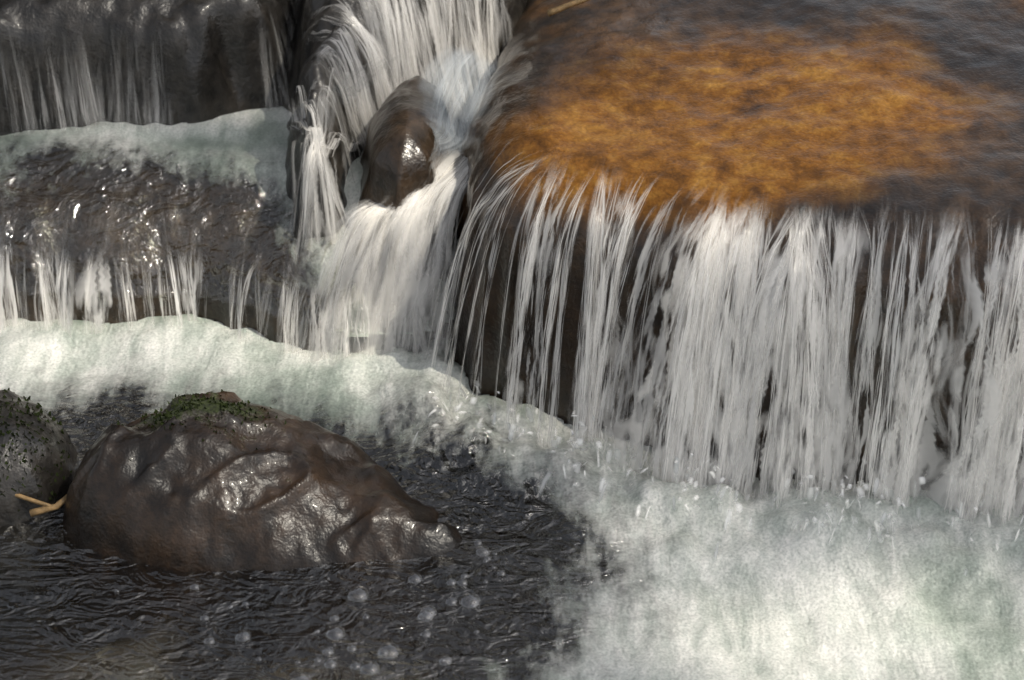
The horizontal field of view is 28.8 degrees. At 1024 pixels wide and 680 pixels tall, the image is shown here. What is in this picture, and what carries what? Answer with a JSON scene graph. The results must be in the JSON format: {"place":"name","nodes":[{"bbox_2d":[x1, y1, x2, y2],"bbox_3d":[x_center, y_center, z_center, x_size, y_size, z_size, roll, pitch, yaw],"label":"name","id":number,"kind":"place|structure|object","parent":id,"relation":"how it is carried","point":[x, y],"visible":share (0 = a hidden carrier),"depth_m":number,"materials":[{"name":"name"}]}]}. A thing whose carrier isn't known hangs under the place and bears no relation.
{"place":"outdoors","nodes":[
{"label":"outdoors","id":0,"kind":"place"},
{"bbox_2d":[0,0,292,135],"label":"rock wall","id":1,"kind":"structure","parent":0,"point":[72,63],"depth_m":2.12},
{"bbox_2d":[0,314,1023,679],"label":"pool water","id":2,"kind":"structure","parent":0,"point":[598,580],"depth_m":1.76,"materials":[{"name":"white liquid"}]},
{"bbox_2d":[0,259,441,357],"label":"ledge fall streaks","id":3,"kind":"object","parent":2,"relation":"on","point":[89,287],"visible":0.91,"depth_m":2.04,"materials":[{"name":"white liquid"}]},
{"bbox_2d":[75,458,504,679],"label":"bubbles","id":4,"kind":"object","parent":2,"relation":"on","point":[366,613],"visible":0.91,"depth_m":1.72},
{"bbox_2d":[15,0,589,516],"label":"twigs","id":5,"kind":"object","parent":2,"relation":"on","point":[45,508],"visible":0.52,"depth_m":1.80,"materials":[{"name":"brown wood"}]},
{"bbox_2d":[312,153,468,352],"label":"fall streaks","id":6,"kind":"object","parent":2,"relation":"on","point":[401,232],"visible":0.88,"depth_m":1.98,"materials":[{"name":"white liquid"}]},
{"bbox_2d":[427,160,1023,523],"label":"waterfall","id":7,"kind":"structure","parent":2,"relation":"on","point":[690,373],"depth_m":1.78,"materials":[{"name":"white liquid"}]},
{"bbox_2d":[429,382,1023,575],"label":"splash spray","id":8,"kind":"object","parent":2,"relation":"on","point":[676,464],"visible":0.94,"depth_m":1.80,"materials":[{"name":"white liquid"}]},
{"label":"stream bed ground","id":9,"kind":"structure","parent":0,"visible":0},
{"bbox_2d":[0,390,76,525],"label":"rock","id":10,"kind":"object","parent":9,"relation":"on","point":[11,504],"visible":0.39,"depth_m":1.82,"materials":[{"name":"grey stone"}]},
{"bbox_2d":[0,388,286,517],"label":"moss tufts","id":11,"kind":"object","parent":10,"relation":"on","point":[168,415],"visible":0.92,"depth_m":1.83,"materials":[{"name":"green plant"}]},
{"bbox_2d":[2,293,453,352],"bbox_3d":[-0.705,-0.384,2.660,1.656,0.315,1.588,0,35,0],"label":"ledge rock","id":12,"kind":"object","parent":9,"relation":"on","point":[264,324],"visible":0.12,"depth_m":2.06,"materials":[{"name":"brown stone"}]},
{"bbox_2d":[0,106,460,336],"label":"rock ledge","id":13,"kind":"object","parent":12,"relation":"on","point":[139,210],"depth_m":2.05,"materials":[{"name":"stone"}]},
{"bbox_2d":[292,0,491,238],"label":"cascade streaks","id":14,"kind":"object","parent":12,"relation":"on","point":[433,19],"visible":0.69,"depth_m":2.10,"materials":[{"name":"white liquid"}]},
{"bbox_2d":[283,0,527,239],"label":"cascade rock","id":15,"kind":"object","parent":12,"relation":"on","point":[316,70],"visible":0.29,"depth_m":2.10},
{"bbox_2d":[63,391,461,571],"bbox_3d":[-0.230,0.180,1.880,0.546,0.286,0.375,0,35,0],"label":"boulder","id":16,"kind":"object","parent":9,"relation":"on","point":[294,492],"visible":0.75,"depth_m":1.77,"materials":[{"name":"brown stone"}]},
{"bbox_2d":[355,75,460,329],"bbox_3d":[-0.103,-0.073,2.131,0.276,0.412,0.375,0,35,0],"label":"rock","id":17,"kind":"object","parent":9,"relation":"on","point":[411,147],"visible":0.3,"depth_m":1.99,"materials":[{"name":"brown stone"}]},
{"bbox_2d":[452,0,1023,490],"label":"flat rock","id":18,"kind":"object","parent":9,"relation":"on","point":[892,122],"visible":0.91,"depth_m":1.87,"materials":[{"name":"brown stone"}]}
]}

